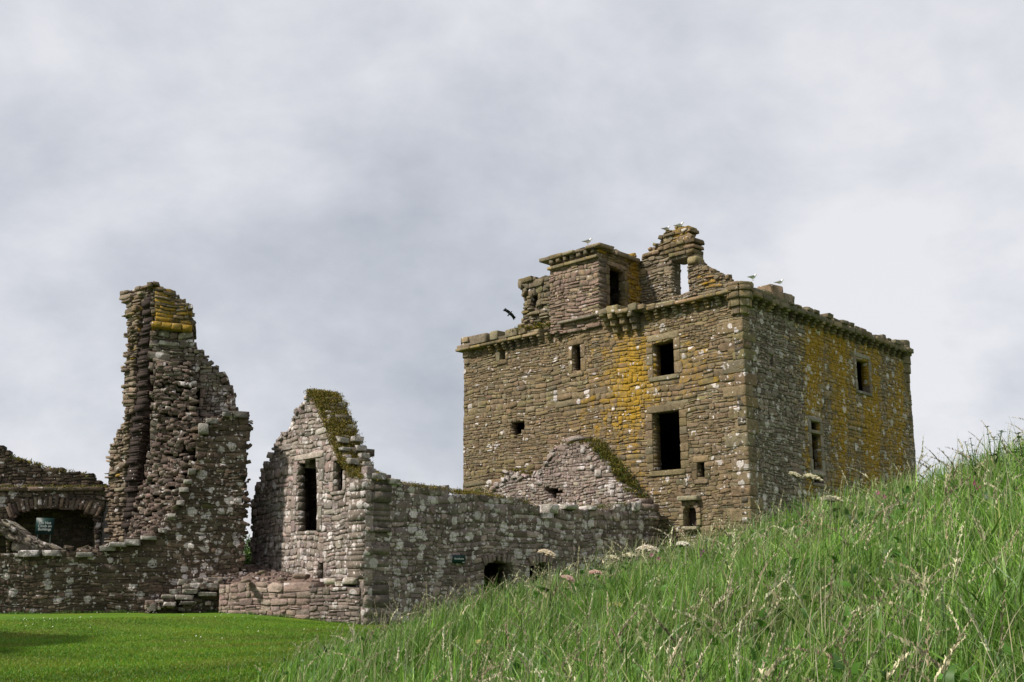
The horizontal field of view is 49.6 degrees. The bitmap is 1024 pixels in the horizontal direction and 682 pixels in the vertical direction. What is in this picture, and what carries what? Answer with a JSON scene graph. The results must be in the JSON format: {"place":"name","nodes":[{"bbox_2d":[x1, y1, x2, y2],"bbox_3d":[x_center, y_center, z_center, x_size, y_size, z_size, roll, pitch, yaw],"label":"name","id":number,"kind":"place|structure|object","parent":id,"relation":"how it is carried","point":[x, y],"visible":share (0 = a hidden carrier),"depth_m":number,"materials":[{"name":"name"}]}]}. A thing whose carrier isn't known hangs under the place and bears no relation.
{"place":"outdoors","nodes":[
{"label":"outdoors","id":0,"kind":"place"},
{"bbox_2d":[0,616,397,681],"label":"lawn grass","id":1,"kind":"structure","parent":0,"point":[237,654],"depth_m":21.82,"materials":[{"name":"green plant"}]},
{"bbox_2d":[217,565,343,586],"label":"earth floor","id":2,"kind":"structure","parent":0,"point":[271,579],"depth_m":38.47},
{"bbox_2d":[218,564,334,586],"bbox_3d":[-8.229,7.992,37.633,2.640,0.918,6.976,10,-15,-38],"label":"rubble scatter","id":3,"kind":"object","parent":2,"relation":"on","point":[257,578],"visible":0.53,"depth_m":38.79,"materials":[{"name":"stone"}]},
{"bbox_2d":[277,578,286,580],"bbox_3d":[-7.648,7.932,36.931,0.290,0.111,0.484,0,-12,0],"label":"loose stone","id":4,"kind":"object","parent":2,"relation":"on","point":[281,579],"visible":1,"depth_m":36.72,"materials":[{"name":"stone"}]},
{"bbox_2d":[292,574,309,578],"bbox_3d":[-7.003,7.842,36.953,0.576,0.159,0.529,0,-12,0],"label":"loose stone","id":5,"kind":"object","parent":2,"relation":"on","point":[300,576],"visible":1,"depth_m":36.75,"materials":[{"name":"stone"}]},
{"bbox_2d":[0,512,959,681],"bbox_3d":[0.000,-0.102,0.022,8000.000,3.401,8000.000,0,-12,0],"label":"ground","id":6,"kind":"structure","parent":0,"point":[65,616],"depth_m":30.34,"materials":[{"name":"green plant"}]},
{"bbox_2d":[35,518,54,543],"bbox_3d":[-16.781,7.873,39.597,0.610,3.081,0.081,3,-13,-14],"label":"warning sign","id":7,"kind":"object","parent":6,"relation":"on","point":[44,525],"visible":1,"depth_m":39.82,"materials":[{"name":"green metal"}]},
{"bbox_2d":[0,445,108,571],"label":"vaulted ruin","id":8,"kind":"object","parent":6,"relation":"on","point":[74,504],"visible":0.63,"depth_m":41.61,"materials":[{"name":"grey stone"}]},
{"bbox_2d":[0,519,64,551],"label":"broken vault rib","id":9,"kind":"object","parent":8,"relation":"attached to","point":[18,536],"visible":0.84,"depth_m":38.65,"materials":[{"name":"grey stone"}]},
{"bbox_2d":[0,281,252,613],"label":"tower ruin","id":10,"kind":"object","parent":6,"relation":"on","point":[176,495],"visible":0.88,"depth_m":39.61,"materials":[{"name":"grey stone"}]},
{"bbox_2d":[189,385,205,409],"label":"window","id":11,"kind":"structure","parent":10,"relation":"in","point":[202,391],"depth_m":41.03,"materials":[{"name":"stone"}]},
{"bbox_2d":[144,577,236,612],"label":"stone steps","id":12,"kind":"structure","parent":6,"relation":"on","point":[196,594],"depth_m":37.62,"materials":[{"name":"grey stone"}]},
{"bbox_2d":[0,609,401,624],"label":"wall foot grass","id":13,"kind":"structure","parent":6,"relation":"on","point":[209,611],"depth_m":37.17,"materials":[{"name":"green plant"}]},
{"bbox_2d":[243,534,251,564],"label":"shrub","id":14,"kind":"object","parent":6,"relation":"on","point":[248,556],"visible":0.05,"depth_m":50.32,"materials":[{"name":"green plant"}]},
{"bbox_2d":[219,577,360,623],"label":"retaining wall","id":15,"kind":"structure","parent":6,"relation":"on","point":[303,600],"depth_m":36.18,"materials":[{"name":"beige stone"}]},
{"bbox_2d":[240,579,249,582],"bbox_3d":[-8.867,7.985,36.902,0.244,0.116,0.503,0,-12,0],"label":"loose stone","id":16,"kind":"object","parent":15,"relation":"on","point":[245,581],"visible":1,"depth_m":36.69,"materials":[{"name":"beige stone"}]},
{"bbox_2d":[248,386,659,624],"bbox_3d":[-2.450,6.786,43.254,13.920,8.603,9.928,10,-16,-39],"label":"storehouse ruin","id":17,"kind":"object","parent":6,"relation":"on","point":[329,500],"visible":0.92,"depth_m":38.93,"materials":[{"name":"grey stone"}]},
{"bbox_2d":[291,451,324,531],"bbox_3d":[-7.071,5.302,38.883,0.301,2.722,2.322,10,-15,-38],"label":"window frame","id":18,"kind":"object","parent":17,"relation":"in","point":[309,456],"depth_m":38.70,"materials":[{"name":"grey stone"}]},
{"bbox_2d":[329,455,350,494],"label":"window","id":19,"kind":"structure","parent":17,"relation":"in","point":[343,479],"depth_m":37.47,"materials":[{"name":"grey stone"}]},
{"bbox_2d":[452,555,464,563],"bbox_3d":[-1.794,7.366,37.456,0.522,0.283,0.036,10,-15,-38],"label":"name sign","id":20,"kind":"object","parent":17,"relation":"attached to","point":[458,558],"visible":1,"depth_m":37.43,"materials":[{"name":"green metal"}]},
{"bbox_2d":[535,549,557,608],"bbox_3d":[0.284,2.343,10.305,0.292,0.815,0.223,6,-13,-26],"label":"hogweed","id":21,"kind":"object","parent":6,"relation":"on","point":[547,552],"visible":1,"depth_m":10.35,"materials":[{"name":"beige plant"}]},
{"bbox_2d":[561,575,582,605],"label":"hogweed","id":22,"kind":"object","parent":6,"relation":"on","point":[570,578],"visible":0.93,"depth_m":10.71,"materials":[{"name":"pink plant"}]},
{"bbox_2d":[584,569,601,587],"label":"hogweed","id":23,"kind":"object","parent":6,"relation":"on","point":[593,572],"visible":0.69,"depth_m":11.10,"materials":[{"name":"plant"}]},
{"bbox_2d":[595,555,619,590],"bbox_3d":[0.991,2.422,11.290,0.356,0.487,0.159,6,-13,-24],"label":"hogweed","id":24,"kind":"object","parent":6,"relation":"on","point":[612,557],"visible":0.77,"depth_m":11.30,"materials":[{"name":"beige plant"}]},
{"bbox_2d":[227,417,1023,681],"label":"seed heads","id":25,"kind":"object","parent":6,"relation":"on","point":[772,668],"visible":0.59,"depth_m":7.07,"materials":[{"name":"green plant"}]},
{"bbox_2d":[232,414,1023,681],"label":"meadow grass","id":26,"kind":"structure","parent":6,"relation":"on","point":[850,578],"depth_m":7.42,"materials":[{"name":"green plant"}]},
{"bbox_2d":[622,552,635,579],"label":"hogweed","id":27,"kind":"object","parent":6,"relation":"on","point":[628,555],"visible":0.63,"depth_m":11.59,"materials":[{"name":"beige plant"}]},
{"bbox_2d":[635,544,658,574],"bbox_3d":[1.415,2.340,11.485,0.258,0.466,0.257,7,-14,-31],"label":"hogweed","id":28,"kind":"object","parent":6,"relation":"on","point":[648,549],"visible":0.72,"depth_m":11.48,"materials":[{"name":"beige plant"}]},
{"bbox_2d":[455,225,916,563],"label":"castle keep","id":29,"kind":"structure","parent":6,"relation":"on","point":[707,395],"depth_m":47.62,"materials":[{"name":"stone"}]},
{"bbox_2d":[496,345,507,364],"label":"window","id":30,"kind":"structure","parent":29,"relation":"in","point":[502,354],"depth_m":52.74,"materials":[{"name":"beige stone"}]},
{"bbox_2d":[568,338,585,377],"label":"window","id":31,"kind":"structure","parent":29,"relation":"in","point":[572,351],"depth_m":49.20,"materials":[{"name":"beige stone"}]},
{"bbox_2d":[606,260,628,307],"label":"doorway","id":32,"kind":"structure","parent":29,"relation":"in","point":[621,276],"depth_m":50.09,"materials":[{"name":"stone"}]},
{"bbox_2d":[646,331,682,381],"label":"window","id":33,"kind":"structure","parent":29,"relation":"in","point":[678,366],"depth_m":45.59,"materials":[{"name":"beige stone"}]},
{"bbox_2d":[645,402,689,476],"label":"window","id":34,"kind":"structure","parent":29,"relation":"in","point":[674,407],"depth_m":44.93,"materials":[{"name":"beige stone"}]},
{"bbox_2d":[691,455,709,483],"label":"window","id":35,"kind":"structure","parent":29,"relation":"in","point":[699,459],"depth_m":43.51,"materials":[{"name":"beige stone"}]},
{"bbox_2d":[767,349,775,370],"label":"window","id":36,"kind":"structure","parent":29,"relation":"in","point":[771,352],"depth_m":44.34,"materials":[{"name":"grey stone"}]},
{"bbox_2d":[807,415,825,475],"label":"window","id":37,"kind":"structure","parent":29,"relation":"in","point":[813,419],"depth_m":46.36,"materials":[{"name":"stone"}]},
{"bbox_2d":[811,470,826,486],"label":"window","id":38,"kind":"structure","parent":29,"relation":"in","point":[818,483],"depth_m":46.23,"materials":[{"name":"grey stone"}]},
{"bbox_2d":[853,351,872,396],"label":"window","id":39,"kind":"structure","parent":29,"relation":"in","point":[867,390],"depth_m":50.72,"materials":[{"name":"stone"}]},
{"bbox_2d":[676,541,700,569],"bbox_3d":[1.847,2.280,11.488,0.311,0.416,0.216,-6,-14,27],"label":"hogweed","id":40,"kind":"object","parent":6,"relation":"on","point":[682,543],"visible":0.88,"depth_m":11.54,"materials":[{"name":"beige plant"}]},
{"bbox_2d":[786,471,821,530],"bbox_3d":[2.868,1.693,10.786,0.326,0.865,0.294,-8,-15,33],"label":"hogweed","id":41,"kind":"object","parent":6,"relation":"on","point":[810,476],"visible":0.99,"depth_m":10.85,"materials":[{"name":"beige plant"}]},
{"bbox_2d":[821,495,843,525],"bbox_3d":[3.163,1.759,10.907,0.260,0.495,0.280,-5,-13,22],"label":"hogweed","id":42,"kind":"object","parent":6,"relation":"on","point":[835,498],"visible":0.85,"depth_m":10.93,"materials":[{"name":"beige plant"}]},
{"bbox_2d":[961,438,979,474],"bbox_3d":[4.080,1.176,9.843,0.160,0.636,0.205,-4,-13,18],"label":"leafy weed","id":43,"kind":"object","parent":6,"relation":"on","point":[970,458],"visible":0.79,"depth_m":9.86,"materials":[{"name":"green plant"}]},
{"bbox_2d":[984,426,1005,468],"bbox_3d":[4.202,1.086,9.600,0.166,0.709,0.205,-11,-16,41],"label":"leafy weed","id":44,"kind":"object","parent":6,"relation":"on","point":[997,454],"visible":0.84,"depth_m":9.63,"materials":[{"name":"green plant"}]},
{"bbox_2d":[1007,432,1023,471],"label":"leafy weed","id":45,"kind":"object","parent":6,"relation":"on","point":[1018,436],"visible":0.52,"depth_m":9.09,"materials":[{"name":"green plant"}]},
{"bbox_2d":[503,308,514,319],"bbox_3d":[-0.083,-0.878,36.008,0.437,0.380,0.134,1,-12,-7],"label":"crow","id":46,"kind":"object","parent":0,"point":[511,314],"visible":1,"depth_m":35.99,"materials":[{"name":"black"}]},
{"bbox_2d":[0,0,1023,548],"label":"sky","id":47,"kind":"structure","parent":0,"point":[339,194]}
]}

